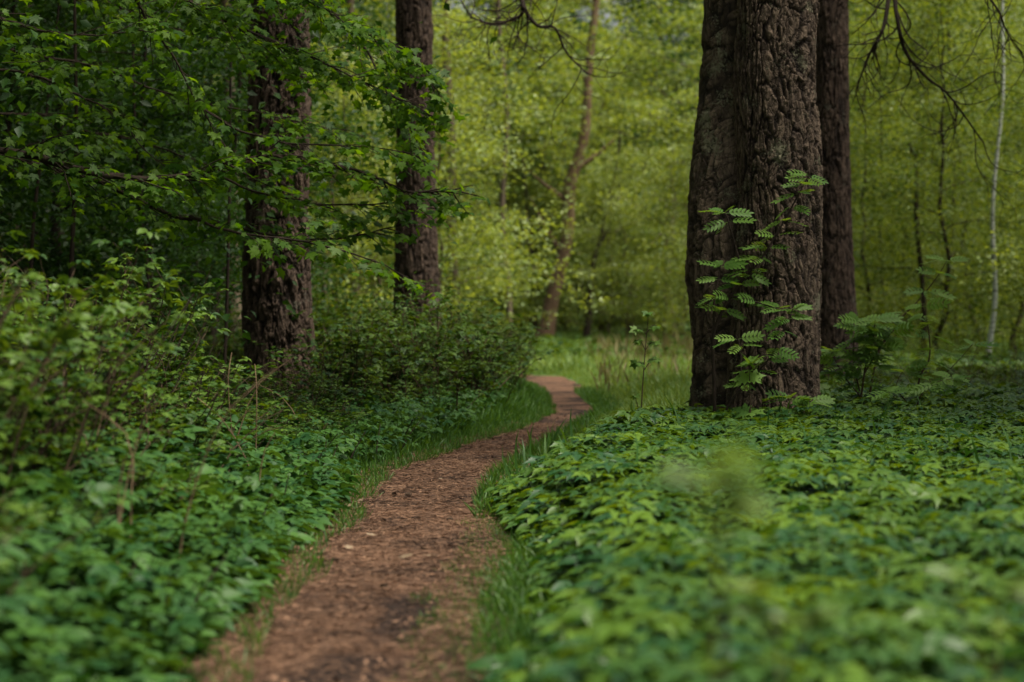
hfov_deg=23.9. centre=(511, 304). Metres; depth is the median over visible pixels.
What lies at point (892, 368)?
rowan sapling
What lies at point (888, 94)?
slender tree
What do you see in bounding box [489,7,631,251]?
broadleaf tree
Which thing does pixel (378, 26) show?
understorey tree
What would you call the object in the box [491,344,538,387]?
raspberry bush
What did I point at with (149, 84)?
slender tree
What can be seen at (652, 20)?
broadleaf tree
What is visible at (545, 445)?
grass tuft
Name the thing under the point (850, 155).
broadleaf tree
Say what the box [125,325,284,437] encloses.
raspberry bush
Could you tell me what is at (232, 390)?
raspberry bush
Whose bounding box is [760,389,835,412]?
rowan sapling
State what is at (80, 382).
raspberry bush
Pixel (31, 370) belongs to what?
raspberry bush
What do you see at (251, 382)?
raspberry bush
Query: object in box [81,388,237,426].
raspberry bush
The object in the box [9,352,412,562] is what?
dry stems
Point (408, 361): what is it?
raspberry bush
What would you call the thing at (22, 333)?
raspberry bush
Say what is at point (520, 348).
raspberry bush
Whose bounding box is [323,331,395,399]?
raspberry bush
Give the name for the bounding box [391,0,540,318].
broadleaf tree
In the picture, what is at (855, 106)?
thicket tree
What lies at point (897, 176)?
thicket tree
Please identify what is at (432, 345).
raspberry bush
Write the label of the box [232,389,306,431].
raspberry bush
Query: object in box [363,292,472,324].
raspberry bush
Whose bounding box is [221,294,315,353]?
raspberry bush
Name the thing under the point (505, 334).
raspberry bush
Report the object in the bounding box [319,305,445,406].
raspberry bush
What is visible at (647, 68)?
broadleaf tree
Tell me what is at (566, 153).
broadleaf tree
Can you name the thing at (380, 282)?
broadleaf sapling
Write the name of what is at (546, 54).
slender tree
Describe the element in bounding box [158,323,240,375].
raspberry bush
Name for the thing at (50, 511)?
raspberry bush
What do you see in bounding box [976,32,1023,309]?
thicket tree
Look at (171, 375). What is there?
raspberry bush
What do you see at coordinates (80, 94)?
understorey tree
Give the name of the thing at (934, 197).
thicket tree
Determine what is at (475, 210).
broadleaf sapling
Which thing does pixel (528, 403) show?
verge grass
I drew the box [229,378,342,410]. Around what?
raspberry bush
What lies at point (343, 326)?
raspberry bush
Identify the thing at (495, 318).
raspberry bush
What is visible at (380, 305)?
raspberry bush
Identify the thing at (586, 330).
forked sapling
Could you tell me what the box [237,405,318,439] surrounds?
raspberry bush
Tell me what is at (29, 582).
raspberry bush
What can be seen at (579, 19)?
broadleaf tree
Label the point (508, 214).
broadleaf tree
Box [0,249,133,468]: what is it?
raspberry bush
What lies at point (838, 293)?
pine tree
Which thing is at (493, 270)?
broadleaf sapling
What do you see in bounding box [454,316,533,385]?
raspberry bush
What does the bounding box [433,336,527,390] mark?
raspberry bush
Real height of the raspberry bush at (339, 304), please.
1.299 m
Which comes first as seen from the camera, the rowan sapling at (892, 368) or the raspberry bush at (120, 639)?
the raspberry bush at (120, 639)
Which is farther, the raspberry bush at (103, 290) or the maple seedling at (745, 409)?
the maple seedling at (745, 409)
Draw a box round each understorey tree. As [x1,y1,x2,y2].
[0,0,221,324]
[0,0,241,371]
[0,0,351,368]
[0,0,371,343]
[0,2,222,327]
[0,12,250,364]
[0,123,175,258]
[3,0,322,354]
[6,0,243,328]
[15,0,447,363]
[37,13,209,342]
[40,0,378,354]
[48,0,394,325]
[98,0,375,325]
[200,0,514,324]
[238,7,394,267]
[310,0,530,330]
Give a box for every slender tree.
[0,0,231,304]
[0,0,312,306]
[3,0,348,367]
[13,0,497,393]
[45,0,383,358]
[198,0,459,311]
[316,0,604,324]
[367,0,637,337]
[452,0,637,331]
[533,0,702,337]
[848,0,1014,349]
[849,0,1023,344]
[849,0,1023,351]
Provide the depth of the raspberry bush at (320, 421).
16.32 m
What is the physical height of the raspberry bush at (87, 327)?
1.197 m
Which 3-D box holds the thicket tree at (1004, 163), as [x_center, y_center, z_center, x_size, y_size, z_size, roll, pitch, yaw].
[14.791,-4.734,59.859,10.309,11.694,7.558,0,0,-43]
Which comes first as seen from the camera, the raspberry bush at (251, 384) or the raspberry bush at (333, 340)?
the raspberry bush at (251, 384)
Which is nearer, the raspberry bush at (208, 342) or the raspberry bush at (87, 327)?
the raspberry bush at (87, 327)
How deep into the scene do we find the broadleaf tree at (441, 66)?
90.26 m
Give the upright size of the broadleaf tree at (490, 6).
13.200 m
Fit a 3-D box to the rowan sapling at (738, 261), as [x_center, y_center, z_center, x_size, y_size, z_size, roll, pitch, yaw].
[1.766,0.079,17.061,0.953,2.077,0.597,0,0,0]
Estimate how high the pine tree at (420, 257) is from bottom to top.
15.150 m
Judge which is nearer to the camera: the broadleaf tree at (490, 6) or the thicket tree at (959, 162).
the thicket tree at (959, 162)
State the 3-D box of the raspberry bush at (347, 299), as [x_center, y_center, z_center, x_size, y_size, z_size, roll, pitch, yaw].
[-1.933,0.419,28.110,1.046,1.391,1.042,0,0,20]
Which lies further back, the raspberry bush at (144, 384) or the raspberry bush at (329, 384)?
the raspberry bush at (329, 384)
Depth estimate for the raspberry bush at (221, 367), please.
25.28 m
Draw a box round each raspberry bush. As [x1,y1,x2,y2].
[0,228,169,441]
[0,230,183,449]
[0,245,76,371]
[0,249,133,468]
[0,258,85,440]
[0,275,112,513]
[0,278,94,397]
[0,297,73,416]
[0,302,186,496]
[0,306,134,467]
[0,312,38,348]
[0,318,185,507]
[0,323,49,366]
[0,329,97,503]
[0,361,38,468]
[0,384,47,489]
[0,473,47,559]
[0,484,128,595]
[0,498,56,576]
[0,501,46,544]
[0,503,46,587]
[0,619,140,655]
[1,291,187,411]
[2,317,103,366]
[3,283,105,403]
[3,287,149,380]
[5,303,138,372]
[7,257,181,405]
[9,278,141,418]
[11,378,105,457]
[28,374,171,457]
[31,398,131,513]
[31,441,218,527]
[32,343,191,438]
[43,348,190,404]
[69,365,195,422]
[79,396,287,479]
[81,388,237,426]
[92,349,245,413]
[93,244,231,413]
[100,379,230,465]
[107,329,279,419]
[109,477,217,518]
[112,537,188,560]
[113,454,244,501]
[121,382,307,467]
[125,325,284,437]
[155,285,235,364]
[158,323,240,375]
[159,311,240,372]
[180,371,229,395]
[182,319,224,366]
[189,337,243,375]
[191,364,264,407]
[193,387,250,408]
[197,357,241,382]
[203,333,240,374]
[206,372,267,412]
[207,312,243,369]
[207,367,296,396]
[214,370,304,413]
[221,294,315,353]
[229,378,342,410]
[230,311,241,341]
[230,329,243,349]
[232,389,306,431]
[233,385,290,413]
[233,398,353,434]
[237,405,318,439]
[239,408,296,446]
[240,404,274,429]
[243,398,310,421]
[251,324,369,410]
[263,374,313,405]
[270,362,379,433]
[286,309,397,406]
[290,374,365,424]
[292,405,372,438]
[294,337,467,403]
[301,449,330,454]
[311,288,355,356]
[312,302,353,340]
[312,304,372,351]
[313,304,365,368]
[314,280,392,353]
[314,314,360,340]
[314,320,385,387]
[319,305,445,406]
[320,324,482,384]
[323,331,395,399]
[326,303,417,375]
[326,314,421,357]
[332,281,426,353]
[336,310,454,388]
[338,290,484,405]
[350,294,482,373]
[352,299,390,345]
[356,280,473,397]
[356,358,448,414]
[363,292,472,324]
[363,334,443,395]
[365,315,448,384]
[369,279,460,399]
[369,289,464,347]
[384,346,515,419]
[389,325,469,384]
[398,296,490,343]
[413,321,558,401]
[418,315,530,398]
[424,324,518,387]
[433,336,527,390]
[434,310,527,348]
[438,299,544,392]
[439,314,507,394]
[442,302,495,339]
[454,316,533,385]
[473,325,548,379]
[476,302,540,367]
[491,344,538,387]
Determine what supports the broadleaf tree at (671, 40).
on the ground at (517, 540)
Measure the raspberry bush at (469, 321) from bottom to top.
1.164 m
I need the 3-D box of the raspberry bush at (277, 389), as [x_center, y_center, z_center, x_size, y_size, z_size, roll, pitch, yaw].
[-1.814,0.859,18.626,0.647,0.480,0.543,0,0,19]
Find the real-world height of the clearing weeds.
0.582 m
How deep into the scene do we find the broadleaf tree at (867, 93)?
94.44 m
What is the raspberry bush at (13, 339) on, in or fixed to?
on the ground at (517, 540)
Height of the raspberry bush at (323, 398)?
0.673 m
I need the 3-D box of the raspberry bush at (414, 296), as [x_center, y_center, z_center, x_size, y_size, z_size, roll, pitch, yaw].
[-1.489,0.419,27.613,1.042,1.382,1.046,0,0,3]
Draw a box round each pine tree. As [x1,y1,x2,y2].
[241,0,316,410]
[392,0,638,374]
[685,0,822,413]
[815,0,1023,380]
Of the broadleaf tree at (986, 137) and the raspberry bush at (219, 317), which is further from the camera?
the broadleaf tree at (986, 137)
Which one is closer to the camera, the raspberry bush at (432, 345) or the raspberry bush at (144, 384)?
the raspberry bush at (144, 384)
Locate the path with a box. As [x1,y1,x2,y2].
[197,375,593,681]
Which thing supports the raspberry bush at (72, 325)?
on the ground at (517, 540)
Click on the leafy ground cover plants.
(671, 542)
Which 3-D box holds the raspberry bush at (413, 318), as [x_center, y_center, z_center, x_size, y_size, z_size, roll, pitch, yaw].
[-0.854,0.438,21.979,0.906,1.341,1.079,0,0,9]
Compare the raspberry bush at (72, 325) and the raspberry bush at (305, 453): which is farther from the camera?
the raspberry bush at (305, 453)
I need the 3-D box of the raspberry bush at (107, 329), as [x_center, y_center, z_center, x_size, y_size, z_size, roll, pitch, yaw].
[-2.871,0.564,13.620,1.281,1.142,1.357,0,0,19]
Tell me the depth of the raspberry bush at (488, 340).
23.72 m
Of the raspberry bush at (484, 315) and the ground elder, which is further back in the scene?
the raspberry bush at (484, 315)
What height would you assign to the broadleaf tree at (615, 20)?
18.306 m
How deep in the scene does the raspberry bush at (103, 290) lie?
10.57 m
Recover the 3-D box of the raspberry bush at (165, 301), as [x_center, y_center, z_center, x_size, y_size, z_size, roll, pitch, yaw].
[-2.051,0.396,13.550,0.906,1.468,1.079,0,0,-36]
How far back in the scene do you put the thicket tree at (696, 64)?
59.93 m
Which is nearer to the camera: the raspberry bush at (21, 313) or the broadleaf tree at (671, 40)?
the raspberry bush at (21, 313)
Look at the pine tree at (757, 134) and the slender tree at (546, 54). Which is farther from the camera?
the slender tree at (546, 54)
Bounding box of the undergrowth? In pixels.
[0,365,518,681]
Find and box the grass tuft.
[517,418,585,455]
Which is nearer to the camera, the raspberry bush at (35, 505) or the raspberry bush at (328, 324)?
the raspberry bush at (35, 505)
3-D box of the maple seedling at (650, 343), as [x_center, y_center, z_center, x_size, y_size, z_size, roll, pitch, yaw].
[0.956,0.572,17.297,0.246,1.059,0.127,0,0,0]
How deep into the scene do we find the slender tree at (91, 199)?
20.99 m
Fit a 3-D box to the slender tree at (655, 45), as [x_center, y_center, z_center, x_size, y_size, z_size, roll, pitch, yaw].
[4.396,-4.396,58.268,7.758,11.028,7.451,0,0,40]
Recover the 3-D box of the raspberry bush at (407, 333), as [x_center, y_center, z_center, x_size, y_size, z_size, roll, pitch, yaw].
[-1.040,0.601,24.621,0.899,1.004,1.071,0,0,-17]
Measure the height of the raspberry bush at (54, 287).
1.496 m
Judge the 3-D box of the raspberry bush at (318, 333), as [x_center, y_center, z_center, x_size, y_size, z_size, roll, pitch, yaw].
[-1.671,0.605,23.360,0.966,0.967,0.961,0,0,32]
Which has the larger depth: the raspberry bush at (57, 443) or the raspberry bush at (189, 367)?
the raspberry bush at (189, 367)
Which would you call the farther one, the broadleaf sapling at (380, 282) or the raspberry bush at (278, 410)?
the broadleaf sapling at (380, 282)
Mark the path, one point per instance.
(566, 398)
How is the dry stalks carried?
on the ground at (517, 540)
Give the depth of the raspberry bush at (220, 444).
11.66 m
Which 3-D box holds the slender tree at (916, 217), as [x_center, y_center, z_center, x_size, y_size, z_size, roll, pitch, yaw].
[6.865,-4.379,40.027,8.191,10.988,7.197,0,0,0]
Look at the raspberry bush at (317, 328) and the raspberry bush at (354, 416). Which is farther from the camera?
the raspberry bush at (317, 328)
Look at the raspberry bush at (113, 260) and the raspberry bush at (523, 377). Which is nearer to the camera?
the raspberry bush at (113, 260)
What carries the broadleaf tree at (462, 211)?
on the ground at (517, 540)
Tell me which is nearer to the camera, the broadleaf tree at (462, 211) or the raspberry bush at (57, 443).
the raspberry bush at (57, 443)
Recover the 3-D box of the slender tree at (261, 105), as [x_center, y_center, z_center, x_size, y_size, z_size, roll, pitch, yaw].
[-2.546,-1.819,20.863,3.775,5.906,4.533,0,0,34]
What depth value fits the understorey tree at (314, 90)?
58.45 m
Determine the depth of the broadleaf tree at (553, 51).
129.06 m
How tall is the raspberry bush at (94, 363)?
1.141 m
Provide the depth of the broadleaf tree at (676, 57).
94.75 m
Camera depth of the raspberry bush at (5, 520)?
6.20 m
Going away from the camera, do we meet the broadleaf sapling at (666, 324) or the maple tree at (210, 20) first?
the maple tree at (210, 20)
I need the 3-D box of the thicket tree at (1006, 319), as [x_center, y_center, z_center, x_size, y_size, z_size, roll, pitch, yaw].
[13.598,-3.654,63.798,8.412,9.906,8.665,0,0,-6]
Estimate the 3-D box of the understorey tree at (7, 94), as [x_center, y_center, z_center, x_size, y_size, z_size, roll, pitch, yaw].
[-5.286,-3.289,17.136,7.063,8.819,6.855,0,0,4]
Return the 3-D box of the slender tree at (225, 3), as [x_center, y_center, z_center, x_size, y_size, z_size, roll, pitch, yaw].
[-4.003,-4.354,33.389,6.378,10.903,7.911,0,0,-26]
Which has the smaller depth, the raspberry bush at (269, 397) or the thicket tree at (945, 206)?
the raspberry bush at (269, 397)
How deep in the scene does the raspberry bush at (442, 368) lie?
23.21 m
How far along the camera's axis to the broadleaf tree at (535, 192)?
75.63 m
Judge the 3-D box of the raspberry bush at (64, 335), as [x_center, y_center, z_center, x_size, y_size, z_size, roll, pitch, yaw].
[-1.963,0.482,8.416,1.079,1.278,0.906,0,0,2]
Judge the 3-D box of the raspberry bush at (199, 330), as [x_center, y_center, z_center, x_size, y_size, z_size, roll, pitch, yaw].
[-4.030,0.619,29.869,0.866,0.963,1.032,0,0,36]
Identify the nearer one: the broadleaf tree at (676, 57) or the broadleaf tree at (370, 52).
the broadleaf tree at (370, 52)
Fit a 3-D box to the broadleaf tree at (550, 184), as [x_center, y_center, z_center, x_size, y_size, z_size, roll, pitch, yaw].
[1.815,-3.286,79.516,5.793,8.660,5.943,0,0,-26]
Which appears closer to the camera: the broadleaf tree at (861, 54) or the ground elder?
the ground elder
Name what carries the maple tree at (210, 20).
on the ground at (517, 540)
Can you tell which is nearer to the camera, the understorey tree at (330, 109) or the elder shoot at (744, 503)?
the elder shoot at (744, 503)
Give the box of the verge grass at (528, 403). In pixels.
[0,375,637,681]
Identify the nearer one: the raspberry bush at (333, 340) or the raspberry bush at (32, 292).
the raspberry bush at (32, 292)
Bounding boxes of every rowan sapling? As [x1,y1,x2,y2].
[695,169,828,411]
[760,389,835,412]
[819,312,914,405]
[867,255,968,401]
[867,371,972,407]
[876,297,1000,400]
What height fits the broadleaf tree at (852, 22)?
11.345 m
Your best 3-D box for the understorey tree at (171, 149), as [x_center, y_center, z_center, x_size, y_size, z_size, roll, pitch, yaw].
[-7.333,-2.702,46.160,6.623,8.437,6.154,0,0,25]
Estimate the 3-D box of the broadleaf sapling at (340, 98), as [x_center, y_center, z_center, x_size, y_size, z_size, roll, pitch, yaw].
[-2.929,-1.465,36.372,3.922,5.122,4.114,0,0,1]
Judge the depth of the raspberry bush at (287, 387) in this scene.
21.35 m
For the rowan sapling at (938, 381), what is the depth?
17.89 m
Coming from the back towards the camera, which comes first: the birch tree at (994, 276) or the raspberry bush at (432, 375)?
the birch tree at (994, 276)
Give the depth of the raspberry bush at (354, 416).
16.78 m
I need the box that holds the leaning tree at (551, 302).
[437,0,702,335]
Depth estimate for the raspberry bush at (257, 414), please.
15.36 m
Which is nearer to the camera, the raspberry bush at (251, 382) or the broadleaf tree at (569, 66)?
the raspberry bush at (251, 382)
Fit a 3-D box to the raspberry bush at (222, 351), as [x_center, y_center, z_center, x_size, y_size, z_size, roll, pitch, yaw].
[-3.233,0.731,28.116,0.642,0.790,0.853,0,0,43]
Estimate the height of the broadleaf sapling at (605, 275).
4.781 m
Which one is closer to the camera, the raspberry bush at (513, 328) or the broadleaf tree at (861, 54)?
the raspberry bush at (513, 328)
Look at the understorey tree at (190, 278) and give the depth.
24.79 m
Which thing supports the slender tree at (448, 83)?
on the ground at (517, 540)
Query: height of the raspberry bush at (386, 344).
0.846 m
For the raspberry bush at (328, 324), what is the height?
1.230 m
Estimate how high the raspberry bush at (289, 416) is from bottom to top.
0.738 m
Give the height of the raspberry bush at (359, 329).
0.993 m
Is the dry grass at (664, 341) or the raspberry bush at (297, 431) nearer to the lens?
the raspberry bush at (297, 431)
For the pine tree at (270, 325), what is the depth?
21.76 m
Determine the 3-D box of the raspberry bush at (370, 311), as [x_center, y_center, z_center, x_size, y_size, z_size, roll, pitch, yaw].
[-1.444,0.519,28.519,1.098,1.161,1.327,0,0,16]
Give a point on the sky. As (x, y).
(608, 14)
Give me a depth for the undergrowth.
8.44 m
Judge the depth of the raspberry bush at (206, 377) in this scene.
14.43 m
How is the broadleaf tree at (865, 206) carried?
on the ground at (517, 540)
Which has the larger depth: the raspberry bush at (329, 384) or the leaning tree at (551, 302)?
the leaning tree at (551, 302)
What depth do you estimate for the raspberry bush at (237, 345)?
26.46 m
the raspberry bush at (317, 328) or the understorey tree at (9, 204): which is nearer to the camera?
the understorey tree at (9, 204)
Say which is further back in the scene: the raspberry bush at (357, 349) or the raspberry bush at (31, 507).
the raspberry bush at (357, 349)
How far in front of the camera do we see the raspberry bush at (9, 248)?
12.33 m
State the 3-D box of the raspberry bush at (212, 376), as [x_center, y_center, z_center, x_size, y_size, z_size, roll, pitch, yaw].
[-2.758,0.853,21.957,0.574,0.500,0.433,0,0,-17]
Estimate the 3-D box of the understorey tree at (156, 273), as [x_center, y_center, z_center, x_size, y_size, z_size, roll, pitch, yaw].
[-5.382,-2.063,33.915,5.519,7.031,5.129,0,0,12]
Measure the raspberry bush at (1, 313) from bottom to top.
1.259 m
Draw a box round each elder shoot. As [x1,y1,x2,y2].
[653,444,774,681]
[723,577,848,681]
[923,567,1023,681]
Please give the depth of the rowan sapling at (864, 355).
18.57 m
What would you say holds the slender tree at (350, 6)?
on the ground at (517, 540)
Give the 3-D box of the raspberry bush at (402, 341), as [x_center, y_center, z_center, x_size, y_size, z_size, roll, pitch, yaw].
[-0.881,0.494,21.466,1.327,1.257,1.098,0,0,-44]
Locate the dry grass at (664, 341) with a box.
[585,328,693,390]
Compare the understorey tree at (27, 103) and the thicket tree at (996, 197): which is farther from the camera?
the thicket tree at (996, 197)
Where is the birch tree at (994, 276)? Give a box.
[857,0,1023,352]
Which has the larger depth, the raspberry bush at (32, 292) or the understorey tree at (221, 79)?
the understorey tree at (221, 79)
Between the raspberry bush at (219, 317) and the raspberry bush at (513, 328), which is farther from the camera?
the raspberry bush at (219, 317)
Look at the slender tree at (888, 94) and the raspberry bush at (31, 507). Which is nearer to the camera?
the raspberry bush at (31, 507)
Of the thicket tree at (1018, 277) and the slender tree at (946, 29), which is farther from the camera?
the slender tree at (946, 29)
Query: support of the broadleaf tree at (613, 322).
on the ground at (517, 540)
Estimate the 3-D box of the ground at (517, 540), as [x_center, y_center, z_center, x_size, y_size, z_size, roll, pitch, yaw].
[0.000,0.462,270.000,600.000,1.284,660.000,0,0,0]
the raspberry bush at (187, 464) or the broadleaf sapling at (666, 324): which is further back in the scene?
the broadleaf sapling at (666, 324)
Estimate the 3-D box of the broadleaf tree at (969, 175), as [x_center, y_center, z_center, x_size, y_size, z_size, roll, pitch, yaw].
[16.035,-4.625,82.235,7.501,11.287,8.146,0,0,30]
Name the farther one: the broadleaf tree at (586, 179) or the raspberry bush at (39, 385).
the broadleaf tree at (586, 179)
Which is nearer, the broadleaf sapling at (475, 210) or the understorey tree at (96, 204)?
the understorey tree at (96, 204)
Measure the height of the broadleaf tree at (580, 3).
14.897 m
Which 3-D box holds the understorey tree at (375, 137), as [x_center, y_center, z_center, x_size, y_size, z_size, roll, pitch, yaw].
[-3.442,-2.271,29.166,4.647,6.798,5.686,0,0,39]
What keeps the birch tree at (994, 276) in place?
on the ground at (517, 540)
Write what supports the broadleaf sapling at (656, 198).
on the ground at (517, 540)
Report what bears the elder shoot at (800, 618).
on the ground at (517, 540)
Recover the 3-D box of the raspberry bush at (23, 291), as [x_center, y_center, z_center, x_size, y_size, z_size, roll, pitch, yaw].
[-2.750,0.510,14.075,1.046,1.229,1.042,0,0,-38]
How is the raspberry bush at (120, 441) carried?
on the ground at (517, 540)
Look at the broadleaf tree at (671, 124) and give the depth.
71.64 m
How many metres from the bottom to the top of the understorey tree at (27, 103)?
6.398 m
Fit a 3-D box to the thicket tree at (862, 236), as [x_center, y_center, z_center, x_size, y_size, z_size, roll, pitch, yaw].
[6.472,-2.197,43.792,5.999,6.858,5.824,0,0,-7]
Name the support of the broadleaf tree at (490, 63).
on the ground at (517, 540)
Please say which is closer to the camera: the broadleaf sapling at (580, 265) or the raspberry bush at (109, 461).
the raspberry bush at (109, 461)
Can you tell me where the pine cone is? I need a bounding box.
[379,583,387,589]
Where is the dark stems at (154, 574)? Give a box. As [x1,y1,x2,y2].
[13,293,422,626]
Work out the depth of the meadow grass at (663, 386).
33.19 m
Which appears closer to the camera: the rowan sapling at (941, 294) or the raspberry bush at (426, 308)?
the rowan sapling at (941, 294)
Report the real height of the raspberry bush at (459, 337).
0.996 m
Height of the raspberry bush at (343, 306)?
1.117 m
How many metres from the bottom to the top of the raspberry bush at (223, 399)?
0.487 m
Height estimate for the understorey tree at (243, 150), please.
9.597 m
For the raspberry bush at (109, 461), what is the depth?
9.30 m
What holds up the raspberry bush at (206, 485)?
on the ground at (517, 540)
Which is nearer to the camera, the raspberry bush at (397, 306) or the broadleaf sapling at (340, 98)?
the raspberry bush at (397, 306)
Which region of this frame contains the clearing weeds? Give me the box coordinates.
[483,329,1023,400]
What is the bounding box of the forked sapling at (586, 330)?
[515,63,691,336]
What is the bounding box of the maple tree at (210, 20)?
[0,0,489,299]
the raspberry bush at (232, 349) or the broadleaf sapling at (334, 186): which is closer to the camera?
the raspberry bush at (232, 349)
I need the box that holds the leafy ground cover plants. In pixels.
[500,372,1023,681]
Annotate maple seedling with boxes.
[629,310,661,407]
[729,351,765,420]
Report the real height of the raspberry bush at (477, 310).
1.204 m
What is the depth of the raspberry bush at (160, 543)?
8.81 m
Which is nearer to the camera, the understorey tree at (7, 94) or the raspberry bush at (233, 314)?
the understorey tree at (7, 94)
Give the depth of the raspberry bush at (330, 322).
24.84 m
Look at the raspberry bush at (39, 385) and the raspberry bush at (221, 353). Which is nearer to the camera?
the raspberry bush at (39, 385)
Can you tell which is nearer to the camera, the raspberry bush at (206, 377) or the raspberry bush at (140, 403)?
the raspberry bush at (140, 403)
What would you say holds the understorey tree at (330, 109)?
on the ground at (517, 540)
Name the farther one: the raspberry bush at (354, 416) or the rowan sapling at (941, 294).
the rowan sapling at (941, 294)
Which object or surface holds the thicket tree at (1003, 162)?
on the ground at (517, 540)
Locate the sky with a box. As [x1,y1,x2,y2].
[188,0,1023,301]
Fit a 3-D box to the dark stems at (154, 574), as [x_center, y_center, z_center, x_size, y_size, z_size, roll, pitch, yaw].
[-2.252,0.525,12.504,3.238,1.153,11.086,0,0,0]
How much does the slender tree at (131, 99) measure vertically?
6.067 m
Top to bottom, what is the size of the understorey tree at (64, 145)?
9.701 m
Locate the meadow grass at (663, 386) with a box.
[499,327,1023,452]
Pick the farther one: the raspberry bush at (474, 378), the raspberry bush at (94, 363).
the raspberry bush at (474, 378)
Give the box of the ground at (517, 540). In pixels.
[159,302,1007,681]
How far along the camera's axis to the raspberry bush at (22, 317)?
10.30 m
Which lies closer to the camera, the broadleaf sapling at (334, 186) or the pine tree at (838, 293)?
the pine tree at (838, 293)
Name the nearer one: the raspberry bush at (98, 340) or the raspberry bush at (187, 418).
the raspberry bush at (98, 340)
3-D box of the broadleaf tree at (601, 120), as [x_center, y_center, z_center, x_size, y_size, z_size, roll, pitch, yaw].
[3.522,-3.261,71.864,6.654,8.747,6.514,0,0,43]
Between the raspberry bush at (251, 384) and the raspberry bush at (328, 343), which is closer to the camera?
the raspberry bush at (251, 384)
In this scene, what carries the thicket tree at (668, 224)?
on the ground at (517, 540)
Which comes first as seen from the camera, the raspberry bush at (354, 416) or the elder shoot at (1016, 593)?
the elder shoot at (1016, 593)
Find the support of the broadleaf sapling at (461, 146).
on the ground at (517, 540)
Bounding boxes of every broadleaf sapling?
[208,37,436,323]
[308,66,488,313]
[308,87,481,329]
[315,0,619,326]
[321,0,550,303]
[364,127,564,338]
[438,169,549,333]
[516,143,678,332]
[552,148,687,336]
[572,84,698,327]
[586,142,691,342]
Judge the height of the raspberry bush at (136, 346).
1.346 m
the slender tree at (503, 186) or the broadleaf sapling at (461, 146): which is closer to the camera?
the broadleaf sapling at (461, 146)
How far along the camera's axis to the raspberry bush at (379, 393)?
20.03 m
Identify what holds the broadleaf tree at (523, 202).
on the ground at (517, 540)
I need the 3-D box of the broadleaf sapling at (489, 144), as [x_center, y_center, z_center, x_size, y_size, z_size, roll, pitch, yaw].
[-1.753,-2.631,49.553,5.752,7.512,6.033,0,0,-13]
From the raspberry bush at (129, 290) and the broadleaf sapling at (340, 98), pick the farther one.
the broadleaf sapling at (340, 98)
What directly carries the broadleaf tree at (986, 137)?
on the ground at (517, 540)
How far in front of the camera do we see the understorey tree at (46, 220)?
31.20 m
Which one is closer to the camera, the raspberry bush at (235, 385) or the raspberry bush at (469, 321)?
the raspberry bush at (235, 385)
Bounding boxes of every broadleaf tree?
[320,0,578,295]
[322,0,395,286]
[371,16,528,331]
[372,97,516,314]
[383,0,622,328]
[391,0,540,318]
[442,0,625,325]
[442,0,664,331]
[453,0,639,291]
[459,7,576,265]
[465,86,605,330]
[467,0,653,324]
[470,77,633,330]
[476,0,637,279]
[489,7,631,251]
[489,57,689,331]
[494,0,703,322]
[501,50,662,329]
[522,42,701,331]
[531,0,703,335]
[550,0,696,224]
[583,39,702,332]
[583,59,699,332]
[613,0,702,288]
[618,9,702,185]
[639,0,905,320]
[849,0,962,307]
[849,1,950,317]
[850,0,939,251]
[850,66,977,313]
[854,0,1018,332]
[884,18,1023,330]
[903,13,1023,304]
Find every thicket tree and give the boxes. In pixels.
[632,131,693,330]
[653,17,917,336]
[678,0,1016,329]
[848,0,1023,343]
[848,0,1023,350]
[849,0,1023,346]
[850,0,1022,335]
[850,0,1023,351]
[869,0,1023,355]
[884,0,1023,330]
[898,19,1023,337]
[902,2,1023,353]
[953,182,1023,342]
[956,67,1023,294]
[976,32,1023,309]
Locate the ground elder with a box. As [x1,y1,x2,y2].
[465,381,1023,681]
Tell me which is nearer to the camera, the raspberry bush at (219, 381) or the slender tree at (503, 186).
the raspberry bush at (219, 381)
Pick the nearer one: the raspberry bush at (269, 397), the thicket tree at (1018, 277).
the raspberry bush at (269, 397)
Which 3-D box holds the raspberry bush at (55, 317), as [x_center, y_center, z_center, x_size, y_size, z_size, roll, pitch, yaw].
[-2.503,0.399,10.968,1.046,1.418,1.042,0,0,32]
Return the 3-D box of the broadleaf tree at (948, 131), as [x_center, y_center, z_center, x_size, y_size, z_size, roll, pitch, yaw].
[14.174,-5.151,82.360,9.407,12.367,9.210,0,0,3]
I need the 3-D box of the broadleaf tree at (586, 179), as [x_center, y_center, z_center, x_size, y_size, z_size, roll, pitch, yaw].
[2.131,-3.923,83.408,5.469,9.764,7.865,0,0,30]
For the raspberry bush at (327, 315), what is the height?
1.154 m

